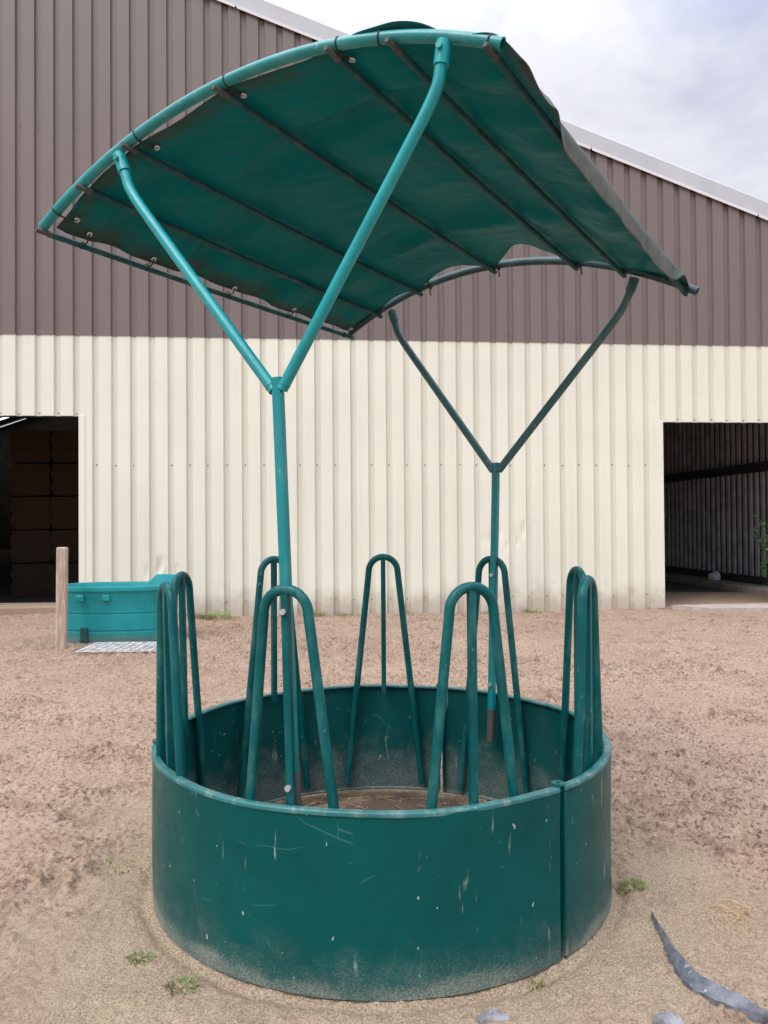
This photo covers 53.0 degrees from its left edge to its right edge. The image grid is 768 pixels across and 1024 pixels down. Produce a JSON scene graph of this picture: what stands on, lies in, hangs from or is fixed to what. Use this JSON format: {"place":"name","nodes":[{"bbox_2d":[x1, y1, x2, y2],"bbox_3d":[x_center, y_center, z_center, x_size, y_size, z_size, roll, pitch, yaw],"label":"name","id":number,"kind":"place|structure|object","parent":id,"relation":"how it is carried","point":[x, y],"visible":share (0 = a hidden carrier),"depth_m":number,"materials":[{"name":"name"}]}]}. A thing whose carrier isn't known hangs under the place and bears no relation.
{"place":"outdoors","nodes":[
{"label":"outdoors","id":0,"kind":"place"},
{"bbox_2d":[0,549,735,602],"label":"barn floor","id":1,"kind":"structure","parent":0,"point":[6,579],"depth_m":18.49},
{"bbox_2d":[10,562,53,595],"bbox_3d":[-8.216,1.562,18.613,0.938,0.769,1.954,0,-1,-6],"label":"straw bale","id":2,"kind":"object","parent":1,"relation":"on","point":[29,578],"visible":0.54,"depth_m":17.67},
{"bbox_2d":[10,529,59,562],"bbox_3d":[-8.180,0.796,18.517,0.938,0.769,1.954,0,-1,-6],"label":"straw bale","id":3,"kind":"object","parent":2,"relation":"on","point":[35,545],"visible":0.64,"depth_m":17.57},
{"bbox_2d":[10,497,53,528],"bbox_3d":[-8.190,0.032,18.599,0.938,0.769,1.954,0,-1,-5],"label":"straw bale","id":4,"kind":"object","parent":3,"relation":"on","point":[31,512],"visible":0.6,"depth_m":17.65},
{"bbox_2d":[9,464,60,496],"bbox_3d":[-8.255,-0.732,18.633,0.938,0.769,1.954,0,-1,-7],"label":"straw bale","id":5,"kind":"object","parent":4,"relation":"on","point":[31,480],"visible":0.68,"depth_m":17.70},
{"bbox_2d":[9,430,57,464],"bbox_3d":[-8.241,-1.498,18.589,0.938,0.769,1.954,0,-1,-7],"label":"straw bale","id":6,"kind":"object","parent":5,"relation":"on","point":[31,446],"visible":0.57,"depth_m":17.65},
{"bbox_2d":[46,562,78,595],"bbox_3d":[-7.322,1.555,18.543,0.938,0.769,1.954,0,-1,-4],"label":"straw bale","id":7,"kind":"object","parent":1,"relation":"on","point":[73,572],"visible":0.17,"depth_m":17.60},
{"bbox_2d":[50,529,78,561],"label":"straw bale","id":8,"kind":"object","parent":7,"relation":"on","point":[69,538],"visible":0.43,"depth_m":17.67},
{"bbox_2d":[49,496,78,528],"bbox_3d":[-7.298,0.026,18.625,0.938,0.769,1.954,0,-1,-5],"label":"straw bale","id":9,"kind":"object","parent":8,"relation":"on","point":[65,512],"visible":0.4,"depth_m":17.67},
{"bbox_2d":[51,464,78,496],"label":"straw bale","id":10,"kind":"object","parent":9,"relation":"on","point":[65,478],"visible":0.38,"depth_m":17.80},
{"bbox_2d":[50,430,78,463],"bbox_3d":[-7.296,-1.504,18.662,0.938,0.769,1.954,0,-1,-5],"label":"straw bale","id":11,"kind":"object","parent":10,"relation":"on","point":[65,447],"visible":0.41,"depth_m":17.71},
{"bbox_2d":[657,592,767,609],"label":"blown sand","id":12,"kind":"structure","parent":1,"relation":"on","point":[684,598],"depth_m":15.82,"materials":[{"name":"brown sand"}]},
{"bbox_2d":[750,515,767,586],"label":"bush","id":13,"kind":"object","parent":12,"relation":"on","point":[761,542],"visible":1,"depth_m":15.10,"materials":[{"name":"green plant"}]},
{"bbox_2d":[665,572,767,595],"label":"concrete kerb","id":14,"kind":"structure","parent":1,"relation":"on","point":[723,584],"depth_m":18.55,"materials":[{"name":"grey concrete"}]},
{"bbox_2d":[0,603,767,1023],"bbox_3d":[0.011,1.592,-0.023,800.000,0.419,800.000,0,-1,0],"label":"sand ground","id":15,"kind":"structure","parent":0,"point":[684,711],"depth_m":4.31,"materials":[{"name":"beige sand"}]},
{"bbox_2d":[0,602,55,615],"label":"doorway sand","id":16,"kind":"structure","parent":15,"relation":"on","point":[25,608],"depth_m":12.92,"materials":[{"name":"beige sand"}]},
{"bbox_2d":[55,547,67,649],"bbox_3d":[-4.245,1.240,10.145,0.125,1.550,0.125,0,-1,-8],"label":"wooden post","id":17,"kind":"object","parent":15,"relation":"on","point":[61,633],"visible":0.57,"depth_m":10.09,"materials":[{"name":"brown wood"}]},
{"bbox_2d":[86,855,136,875],"bbox_3d":[-1.285,1.674,3.633,0.246,0.059,0.217,0,-1,0],"label":"grass tuft","id":18,"kind":"object","parent":15,"relation":"on","point":[116,864],"visible":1,"depth_m":3.66,"materials":[{"name":"plant"}]},
{"bbox_2d":[75,642,156,651],"bbox_3d":[-3.354,1.749,10.004,1.022,0.008,0.757,0,-1,-1],"label":"plastic grid","id":19,"kind":"object","parent":15,"relation":"on","point":[126,648],"visible":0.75,"depth_m":9.94,"materials":[{"name":"grey plastic"}]},
{"bbox_2d":[67,574,175,643],"bbox_3d":[-3.760,1.370,10.962,1.714,0.912,1.003,0,-1,-3],"label":"water trough","id":20,"kind":"object","parent":15,"relation":"on","point":[123,611],"visible":0.62,"depth_m":10.54,"materials":[{"name":"plastic"}]},
{"bbox_2d":[122,948,156,964],"bbox_3d":[-0.918,1.661,2.877,0.130,0.031,0.107,0,-1,0],"label":"grass tuft","id":21,"kind":"object","parent":15,"relation":"on","point":[142,953],"visible":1,"depth_m":2.88,"materials":[{"name":"green plant"}]},
{"bbox_2d":[159,973,200,993],"bbox_3d":[-0.706,1.658,2.700,0.159,0.032,0.131,0,-1,-14],"label":"grass tuft","id":22,"kind":"object","parent":15,"relation":"on","point":[184,979],"visible":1,"depth_m":2.72,"materials":[{"name":"green plant"}]},
{"bbox_2d":[195,610,235,620],"bbox_3d":[-2.937,1.731,13.044,1.012,0.198,0.857,0,-1,0],"label":"grass tuft","id":23,"kind":"object","parent":15,"relation":"on","point":[210,616],"visible":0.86,"depth_m":13.02,"materials":[{"name":"green plant"}]},
{"bbox_2d":[299,610,329,616],"bbox_3d":[-1.221,1.752,13.462,0.666,0.177,0.579,0,-1,0],"label":"grass tuft","id":24,"kind":"object","parent":15,"relation":"on","point":[318,613],"visible":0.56,"depth_m":13.41,"materials":[{"name":"green plant"}]},
{"bbox_2d":[336,609,355,615],"bbox_3d":[-0.689,1.777,13.491,0.473,0.126,0.404,-1,-1,17],"label":"grass tuft","id":25,"kind":"object","parent":15,"relation":"on","point":[345,614],"visible":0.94,"depth_m":13.49,"materials":[{"name":"green plant"}]},
{"bbox_2d":[35,21,699,1000],"bbox_3d":[0.055,-0.004,3.599,2.349,3.342,2.138,-1,-1,32],"label":"ring feeder","id":26,"kind":"object","parent":15,"relation":"on","point":[355,183],"visible":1,"depth_m":3.08,"materials":[{"name":"paint"}]},
{"bbox_2d":[0,0,767,616],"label":"barn","id":27,"kind":"structure","parent":15,"relation":"on","point":[632,472],"depth_m":13.74,"materials":[{"name":"metal"}]},
{"bbox_2d":[301,792,466,809],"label":"straw litter","id":28,"kind":"object","parent":15,"relation":"on","point":[313,802],"visible":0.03,"depth_m":4.38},
{"bbox_2d":[475,1008,509,1023],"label":"flat stone","id":29,"kind":"object","parent":15,"relation":"on","point":[492,1014],"visible":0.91,"depth_m":2.51,"materials":[{"name":"grey stone"}]},
{"bbox_2d":[522,608,545,612],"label":"grass tuft","id":30,"kind":"object","parent":15,"relation":"on","point":[535,611],"visible":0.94,"depth_m":13.79,"materials":[{"name":"green plant"}]},
{"bbox_2d":[527,972,550,990],"bbox_3d":[0.543,1.663,2.716,0.122,0.051,0.109,0,-1,-18],"label":"grass tuft","id":31,"kind":"object","parent":15,"relation":"on","point":[539,984],"visible":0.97,"depth_m":2.72,"materials":[{"name":"green plant"}]},
{"bbox_2d":[612,876,649,894],"bbox_3d":[1.092,1.664,3.408,0.188,0.068,0.153,-1,-1,13],"label":"grass tuft","id":32,"kind":"object","parent":15,"relation":"on","point":[632,881],"visible":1,"depth_m":3.43,"materials":[{"name":"green plant"}]},
{"bbox_2d":[652,1011,684,1023],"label":"flat stone","id":33,"kind":"object","parent":15,"relation":"on","point":[669,1017],"visible":1,"depth_m":2.47,"materials":[{"name":"grey stone"}]},
{"bbox_2d":[651,912,767,1023],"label":"torn sheet","id":34,"kind":"object","parent":15,"relation":"on","point":[692,979],"visible":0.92,"depth_m":2.63,"materials":[{"name":"grey plastic"}]},
{"bbox_2d":[672,603,767,611],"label":"concrete apron","id":35,"kind":"object","parent":15,"relation":"on","point":[758,607],"visible":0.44,"depth_m":13.82,"materials":[{"name":"grey concrete"}]},
{"bbox_2d":[704,899,761,935],"bbox_3d":[1.443,1.646,3.151,0.234,0.048,0.251,0,-1,0],"label":"straw wisp","id":36,"kind":"object","parent":15,"relation":"on","point":[741,912],"visible":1,"depth_m":3.15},
{"bbox_2d":[708,571,719,580],"bbox_3d":[8.085,1.579,18.873,0.238,0.238,0.188,0,-13,-25],"label":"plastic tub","id":37,"kind":"object","parent":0,"point":[714,576],"visible":1,"depth_m":18.85,"materials":[{"name":"grey plastic"}]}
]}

